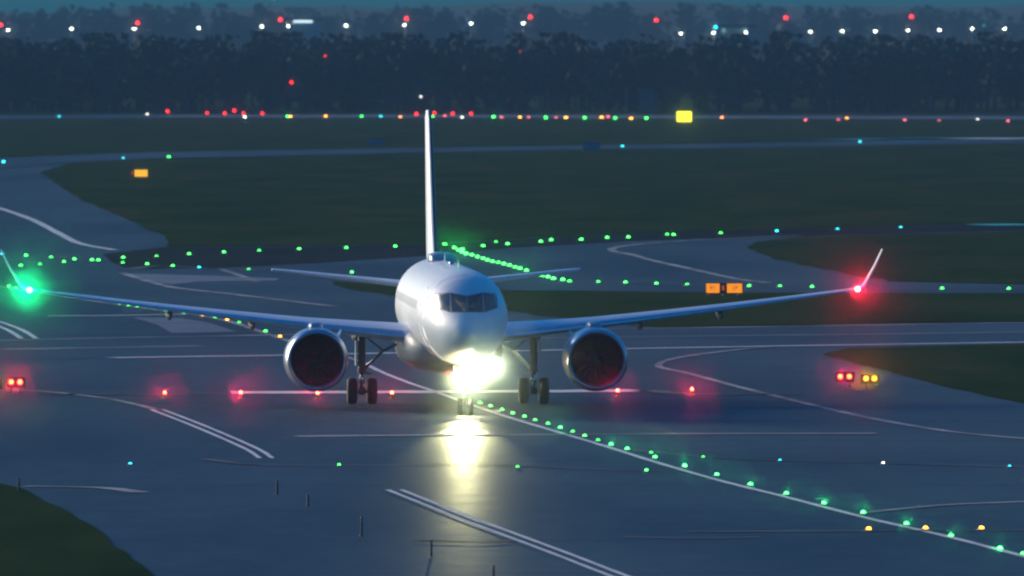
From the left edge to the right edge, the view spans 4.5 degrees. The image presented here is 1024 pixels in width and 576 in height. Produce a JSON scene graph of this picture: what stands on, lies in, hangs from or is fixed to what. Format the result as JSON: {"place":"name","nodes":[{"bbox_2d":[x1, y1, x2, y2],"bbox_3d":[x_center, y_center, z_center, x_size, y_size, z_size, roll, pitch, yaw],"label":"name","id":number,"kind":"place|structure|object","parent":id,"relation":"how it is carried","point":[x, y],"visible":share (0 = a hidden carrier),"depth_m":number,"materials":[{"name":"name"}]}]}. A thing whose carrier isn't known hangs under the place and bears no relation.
{"place":"outdoors","nodes":[
{"label":"outdoors","id":0,"kind":"place"},
{"bbox_2d":[0,483,154,575],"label":"grass field","id":1,"kind":"structure","parent":0,"point":[39,536],"depth_m":378.34,"materials":[{"name":"green plant"}]},
{"bbox_2d":[284,18,322,48],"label":"depot building","id":2,"kind":"structure","parent":0,"point":[309,27],"depth_m":2717.47,"materials":[{"name":"grey"}]},
{"bbox_2d":[293,20,311,22],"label":"lit window","id":3,"kind":"structure","parent":2,"relation":"in","point":[294,21],"depth_m":2717.40,"materials":[{"name":"white glass"}]},
{"bbox_2d":[0,142,1023,575],"bbox_3d":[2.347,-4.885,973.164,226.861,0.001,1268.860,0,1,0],"label":"taxiway","id":4,"kind":"structure","parent":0,"point":[190,508],"depth_m":466.71,"materials":[{"name":"grey asphalt"}]},
{"bbox_2d":[6,377,24,392],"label":"guard light","id":5,"kind":"object","parent":4,"relation":"on","point":[15,382],"visible":1,"depth_m":531.66,"materials":[{"name":"red plastic"}]},
{"bbox_2d":[0,321,37,337],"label":"taxiway marking","id":6,"kind":"object","parent":4,"relation":"on","point":[22,330],"visible":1,"depth_m":634.18,"materials":[{"name":"paint"}]},
{"bbox_2d":[0,260,63,263],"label":"taxiway marking","id":7,"kind":"object","parent":4,"relation":"on","point":[34,261],"visible":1,"depth_m":815.01,"materials":[{"name":"paint"}]},
{"bbox_2d":[23,254,77,258],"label":"taxiway marking","id":8,"kind":"object","parent":4,"relation":"on","point":[53,255],"visible":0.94,"depth_m":831.95,"materials":[{"name":"paint"}]},
{"bbox_2d":[0,170,163,249],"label":"concrete patch","id":9,"kind":"object","parent":4,"relation":"on","point":[38,197],"visible":1,"depth_m":1009.44,"materials":[{"name":"concrete"}]},
{"bbox_2d":[0,207,117,249],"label":"taxiway marking","id":10,"kind":"object","parent":9,"relation":"on","point":[57,232],"visible":1,"depth_m":937.16,"materials":[{"name":"paint"}]},
{"bbox_2d":[36,486,146,491],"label":"taxiway marking","id":11,"kind":"object","parent":4,"relation":"on","point":[123,489],"visible":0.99,"depth_m":423.46,"materials":[{"name":"paint"}]},
{"bbox_2d":[27,390,156,408],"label":"taxiway marking","id":12,"kind":"object","parent":4,"relation":"on","point":[149,407],"visible":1,"depth_m":521.73,"materials":[{"name":"paint"}]},
{"bbox_2d":[48,314,173,315],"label":"taxiway marking","id":13,"kind":"object","parent":4,"relation":"on","point":[99,315],"visible":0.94,"depth_m":668.06,"materials":[{"name":"paint"}]},
{"bbox_2d":[34,392,227,394],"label":"taxiway marking","id":14,"kind":"object","parent":4,"relation":"on","point":[147,394],"visible":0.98,"depth_m":528.62,"materials":[{"name":"paint"}]},
{"bbox_2d":[0,286,357,360],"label":"taxiway marking","id":15,"kind":"object","parent":4,"relation":"on","point":[263,332],"visible":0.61,"depth_m":659.26,"materials":[{"name":"paint"}]},
{"bbox_2d":[133,317,236,332],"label":"concrete patch","id":16,"kind":"object","parent":4,"relation":"on","point":[177,325],"visible":1,"depth_m":647.24,"materials":[{"name":"grey concrete"}]},
{"bbox_2d":[129,273,278,283],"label":"concrete patch","id":17,"kind":"object","parent":4,"relation":"on","point":[169,279],"visible":1,"depth_m":763.13,"materials":[{"name":"grey concrete"}]},
{"bbox_2d":[149,409,273,457],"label":"taxiway marking","id":18,"kind":"object","parent":4,"relation":"on","point":[247,449],"visible":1,"depth_m":479.25,"materials":[{"name":"paint"}]},
{"bbox_2d":[125,266,327,271],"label":"taxiway marking","id":19,"kind":"object","parent":4,"relation":"on","point":[203,267],"visible":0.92,"depth_m":792.41,"materials":[{"name":"paint"}]},
{"bbox_2d":[120,273,333,305],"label":"taxiway marking","id":20,"kind":"object","parent":4,"relation":"on","point":[142,279],"visible":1,"depth_m":728.91,"materials":[{"name":"paint"}]},
{"bbox_2d":[218,269,259,281],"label":"taxiway marking","id":21,"kind":"object","parent":4,"relation":"on","point":[242,276],"visible":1,"depth_m":771.04,"materials":[{"name":"paint"}]},
{"bbox_2d":[108,352,392,357],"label":"taxiway marking","id":22,"kind":"object","parent":4,"relation":"on","point":[215,356],"visible":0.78,"depth_m":587.62,"materials":[{"name":"paint"}]},
{"bbox_2d":[275,480,278,493],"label":"marker post","id":23,"kind":"object","parent":4,"relation":"on","point":[276,487],"visible":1,"depth_m":419.10,"materials":[{"name":"black plastic"}]},
{"bbox_2d":[360,517,363,535],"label":"marker post","id":24,"kind":"object","parent":4,"relation":"on","point":[361,526],"visible":1,"depth_m":385.26,"materials":[{"name":"black plastic"}]},
{"bbox_2d":[429,540,432,556],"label":"marker post","id":25,"kind":"object","parent":4,"relation":"on","point":[431,543],"visible":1,"depth_m":370.43,"materials":[{"name":"black plastic"}]},
{"bbox_2d":[369,434,495,435],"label":"taxiway marking","id":26,"kind":"object","parent":4,"relation":"on","point":[461,434],"visible":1,"depth_m":477.91,"materials":[{"name":"paint"}]},
{"bbox_2d":[231,389,644,393],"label":"taxiway marking","id":27,"kind":"object","parent":4,"relation":"on","point":[479,391],"visible":0.82,"depth_m":532.85,"materials":[{"name":"paint"}]},
{"bbox_2d":[0,110,882,414],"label":"airliner","id":28,"kind":"object","parent":4,"relation":"on","point":[450,314],"visible":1,"depth_m":510.63,"materials":[{"name":"white paint"}]},
{"bbox_2d":[417,287,428,336],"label":"door","id":29,"kind":"structure","parent":28,"relation":"in","point":[427,287],"depth_m":504.14,"materials":[{"name":"white paint"}]},
{"bbox_2d":[434,292,450,311],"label":"window","id":30,"kind":"structure","parent":28,"relation":"in","point":[441,300],"depth_m":500.95,"materials":[{"name":"black glass"}]},
{"bbox_2d":[450,292,467,311],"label":"window","id":31,"kind":"structure","parent":28,"relation":"in","point":[462,299],"depth_m":500.34,"materials":[{"name":"black glass"}]},
{"bbox_2d":[467,292,483,311],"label":"window","id":32,"kind":"structure","parent":28,"relation":"in","point":[471,299],"depth_m":500.34,"materials":[{"name":"black glass"}]},
{"bbox_2d":[483,292,497,311],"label":"window","id":33,"kind":"structure","parent":28,"relation":"in","point":[490,299],"depth_m":501.08,"materials":[{"name":"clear glass"}]},
{"bbox_2d":[204,459,682,471],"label":"taxiway marking","id":34,"kind":"object","parent":4,"relation":"on","point":[436,464],"visible":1,"depth_m":446.12,"materials":[{"name":"paint"}]},
{"bbox_2d":[410,540,518,542],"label":"taxiway marking","id":35,"kind":"object","parent":4,"relation":"on","point":[465,541],"visible":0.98,"depth_m":380.75,"materials":[{"name":"paint"}]},
{"bbox_2d":[492,565,494,575],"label":"marker post","id":36,"kind":"object","parent":4,"relation":"on","point":[493,570],"visible":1,"depth_m":353.69,"materials":[{"name":"black plastic"}]},
{"bbox_2d":[387,490,629,575],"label":"taxiway marking","id":37,"kind":"object","parent":4,"relation":"on","point":[537,547],"visible":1,"depth_m":385.89,"materials":[{"name":"paint"}]},
{"bbox_2d":[299,433,875,436],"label":"taxiway marking","id":38,"kind":"object","parent":4,"relation":"on","point":[589,434],"visible":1,"depth_m":478.10,"materials":[{"name":"paint"}]},
{"bbox_2d":[626,536,747,537],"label":"taxiway marking","id":39,"kind":"object","parent":4,"relation":"on","point":[688,537],"visible":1,"depth_m":383.67,"materials":[{"name":"paint"}]},
{"bbox_2d":[366,363,1023,556],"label":"taxiway marking","id":40,"kind":"object","parent":4,"relation":"on","point":[622,451],"visible":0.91,"depth_m":439.26,"materials":[{"name":"paint"}]},
{"bbox_2d":[607,235,792,282],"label":"taxiway marking","id":41,"kind":"object","parent":4,"relation":"on","point":[611,249],"visible":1,"depth_m":821.70,"materials":[{"name":"paint"}]},
{"bbox_2d":[634,390,797,394],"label":"taxiway marking","id":42,"kind":"object","parent":4,"relation":"on","point":[657,391],"visible":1,"depth_m":530.73,"materials":[{"name":"paint"}]},
{"bbox_2d":[576,281,937,288],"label":"taxiway marking","id":43,"kind":"object","parent":4,"relation":"on","point":[743,285],"visible":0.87,"depth_m":745.19,"materials":[{"name":"paint"}]},
{"bbox_2d":[631,449,1021,466],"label":"taxiway marking","id":44,"kind":"object","parent":4,"relation":"on","point":[792,460],"visible":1,"depth_m":451.15,"materials":[{"name":"paint"}]},
{"bbox_2d":[688,530,967,531],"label":"taxiway marking","id":45,"kind":"object","parent":4,"relation":"on","point":[837,530],"visible":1,"depth_m":388.89,"materials":[{"name":"paint"}]},
{"bbox_2d":[654,347,1023,438],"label":"taxiway marking","id":46,"kind":"object","parent":4,"relation":"on","point":[659,364],"visible":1,"depth_m":525.85,"materials":[{"name":"paint"}]},
{"bbox_2d":[835,372,853,386],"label":"guard light","id":47,"kind":"object","parent":4,"relation":"on","point":[840,377],"visible":1,"depth_m":539.68,"materials":[{"name":"red plastic"}]},
{"bbox_2d":[861,374,878,388],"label":"guard light","id":48,"kind":"object","parent":4,"relation":"on","point":[866,379],"visible":1,"depth_m":536.79,"materials":[{"name":"yellow plastic"}]},
{"bbox_2d":[867,501,1023,511],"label":"taxiway marking","id":49,"kind":"object","parent":4,"relation":"on","point":[934,505],"visible":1,"depth_m":407.92,"materials":[{"name":"paint"}]},
{"bbox_2d":[0,119,1023,156],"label":"grass field","id":50,"kind":"structure","parent":0,"point":[40,137],"depth_m":1716.34,"materials":[{"name":"green plant"}]},
{"bbox_2d":[368,139,383,145],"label":"taxiway sign","id":51,"kind":"object","parent":50,"relation":"on","point":[375,141],"visible":1,"depth_m":1533.35,"materials":[{"name":"black plastic"}]},
{"bbox_2d":[677,111,691,122],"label":"taxiway sign","id":52,"kind":"object","parent":50,"relation":"on","point":[684,116],"visible":1,"depth_m":1865.20,"materials":[{"name":"yellow plastic"}]},
{"bbox_2d":[0,323,1023,358],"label":"runway","id":53,"kind":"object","parent":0,"point":[666,337],"visible":0.57,"depth_m":617.32,"materials":[{"name":"grey asphalt"}]},
{"bbox_2d":[19,346,176,348],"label":"taxiway marking","id":54,"kind":"object","parent":53,"relation":"on","point":[98,347],"visible":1,"depth_m":603.57,"materials":[{"name":"paint"}]},
{"bbox_2d":[0,333,336,340],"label":"taxiway marking","id":55,"kind":"object","parent":53,"relation":"on","point":[139,337],"visible":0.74,"depth_m":622.35,"materials":[{"name":"paint"}]},
{"bbox_2d":[508,342,1014,350],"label":"taxiway marking","id":56,"kind":"object","parent":53,"relation":"on","point":[795,345],"visible":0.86,"depth_m":607.24,"materials":[{"name":"paint"}]},
{"bbox_2d":[548,332,995,337],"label":"taxiway marking","id":57,"kind":"object","parent":53,"relation":"on","point":[808,334],"visible":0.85,"depth_m":628.21,"materials":[{"name":"paint"}]},
{"bbox_2d":[605,322,1023,328],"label":"taxiway marking","id":58,"kind":"object","parent":53,"relation":"on","point":[815,325],"visible":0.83,"depth_m":646.48,"materials":[{"name":"paint"}]},
{"bbox_2d":[0,46,1023,156],"bbox_3d":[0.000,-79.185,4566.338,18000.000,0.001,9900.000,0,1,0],"label":"ground","id":59,"kind":"structure","parent":0,"point":[802,107],"depth_m":2100.64,"materials":[{"name":"green plant"}]},
{"bbox_2d":[290,81,292,112],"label":"light mast","id":60,"kind":"object","parent":59,"relation":"on","point":[291,82],"visible":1,"depth_m":2072.94,"materials":[{"name":"grey metal"}]},
{"bbox_2d":[0,29,1023,111],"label":"woodland","id":61,"kind":"object","parent":59,"relation":"on","point":[888,73],"visible":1,"depth_m":2091.72,"materials":[{"name":"green plant"}]},
{"bbox_2d":[0,1,1023,53],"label":"distant woodland","id":62,"kind":"object","parent":59,"relation":"on","point":[595,25],"visible":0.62,"depth_m":4993.67,"materials":[{"name":"green plant"}]},
{"bbox_2d":[529,15,531,40],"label":"light mast","id":63,"kind":"object","parent":59,"relation":"on","point":[530,16],"visible":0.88,"depth_m":2686.45,"materials":[{"name":"grey metal"}]},
{"bbox_2d":[0,114,1023,119],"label":"runway","id":64,"kind":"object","parent":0,"point":[246,115],"visible":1,"depth_m":1987.62,"materials":[{"name":"grey asphalt"}]},
{"bbox_2d":[484,116,1023,117],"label":"taxiway marking","id":65,"kind":"object","parent":64,"relation":"on","point":[761,117],"visible":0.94,"depth_m":1966.74,"materials":[{"name":"paint"}]},
{"bbox_2d":[0,0,1023,12],"label":"sky","id":66,"kind":"structure","parent":0,"point":[50,6],"materials":[{"name":"blue"}]},
{"bbox_2d":[3,1,1023,45],"bbox_3d":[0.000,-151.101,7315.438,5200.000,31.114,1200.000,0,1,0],"label":"hills","id":67,"kind":"structure","parent":0,"point":[794,13],"depth_m":7158.99,"materials":[{"name":"plant"}]},
{"bbox_2d":[520,50,520,112],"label":"light mast","id":68,"kind":"object","parent":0,"point":[520,81],"visible":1,"depth_m":2072.89,"materials":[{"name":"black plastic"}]},
{"bbox_2d":[41,143,1023,245],"bbox_3d":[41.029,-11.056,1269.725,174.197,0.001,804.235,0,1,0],"label":"grass field","id":69,"kind":"structure","parent":0,"point":[348,199],"depth_m":1132.88,"materials":[{"name":"green plant"}]},
{"bbox_2d":[130,169,147,177],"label":"taxiway sign","id":70,"kind":"object","parent":69,"relation":"on","point":[138,173],"visible":1,"depth_m":1234.25,"materials":[{"name":"orange plastic"}]},
{"bbox_2d":[0,140,1023,168],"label":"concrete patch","id":71,"kind":"object","parent":69,"relation":"on","point":[12,162],"visible":1,"depth_m":1485.66,"materials":[{"name":"concrete"}]},
{"bbox_2d":[814,137,1023,139],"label":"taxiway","id":72,"kind":"structure","parent":71,"relation":"on","point":[935,138],"depth_m":1617.35,"materials":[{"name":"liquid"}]},
{"bbox_2d":[949,138,1023,138],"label":"taxiway marking","id":73,"kind":"object","parent":71,"relation":"on","point":[986,138],"visible":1,"depth_m":1629.91,"materials":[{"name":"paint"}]},
{"bbox_2d":[584,142,599,150],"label":"taxiway sign","id":74,"kind":"object","parent":69,"relation":"on","point":[591,146],"visible":1,"depth_m":1478.91,"materials":[{"name":"blue plastic"}]},
{"bbox_2d":[103,223,1023,268],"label":"dark asphalt","id":75,"kind":"structure","parent":0,"point":[168,257],"depth_m":857.91,"materials":[{"name":"black asphalt"}]},
{"bbox_2d":[965,224,1023,224],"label":"puddle","id":76,"kind":"object","parent":75,"relation":"on","point":[994,224],"visible":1,"depth_m":959.64,"materials":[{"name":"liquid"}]},
{"bbox_2d":[333,281,1023,326],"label":"grass field","id":77,"kind":"structure","parent":0,"point":[863,308],"depth_m":688.31,"materials":[{"name":"green plant"}]},
{"bbox_2d":[705,283,742,294],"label":"taxiway sign","id":78,"kind":"object","parent":77,"relation":"on","point":[723,288],"visible":1,"depth_m":716.14,"materials":[{"name":"orange plastic"}]},
{"bbox_2d":[711,25,756,62],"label":"terminal building","id":79,"kind":"structure","parent":0,"point":[740,31],"depth_m":2717.49,"materials":[{"name":"grey"}]},
{"bbox_2d":[726,30,742,31],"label":"window","id":80,"kind":"structure","parent":79,"relation":"in","point":[726,30],"depth_m":2717.40,"materials":[{"name":"teal"}]},
{"bbox_2d":[748,231,1023,283],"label":"grass field","id":81,"kind":"structure","parent":0,"point":[983,257],"depth_m":838.38,"materials":[{"name":"green plant"}]},
{"bbox_2d":[824,344,1023,401],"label":"grass field","id":82,"kind":"structure","parent":0,"point":[995,370],"depth_m":573.75,"materials":[{"name":"green plant"}]}
]}

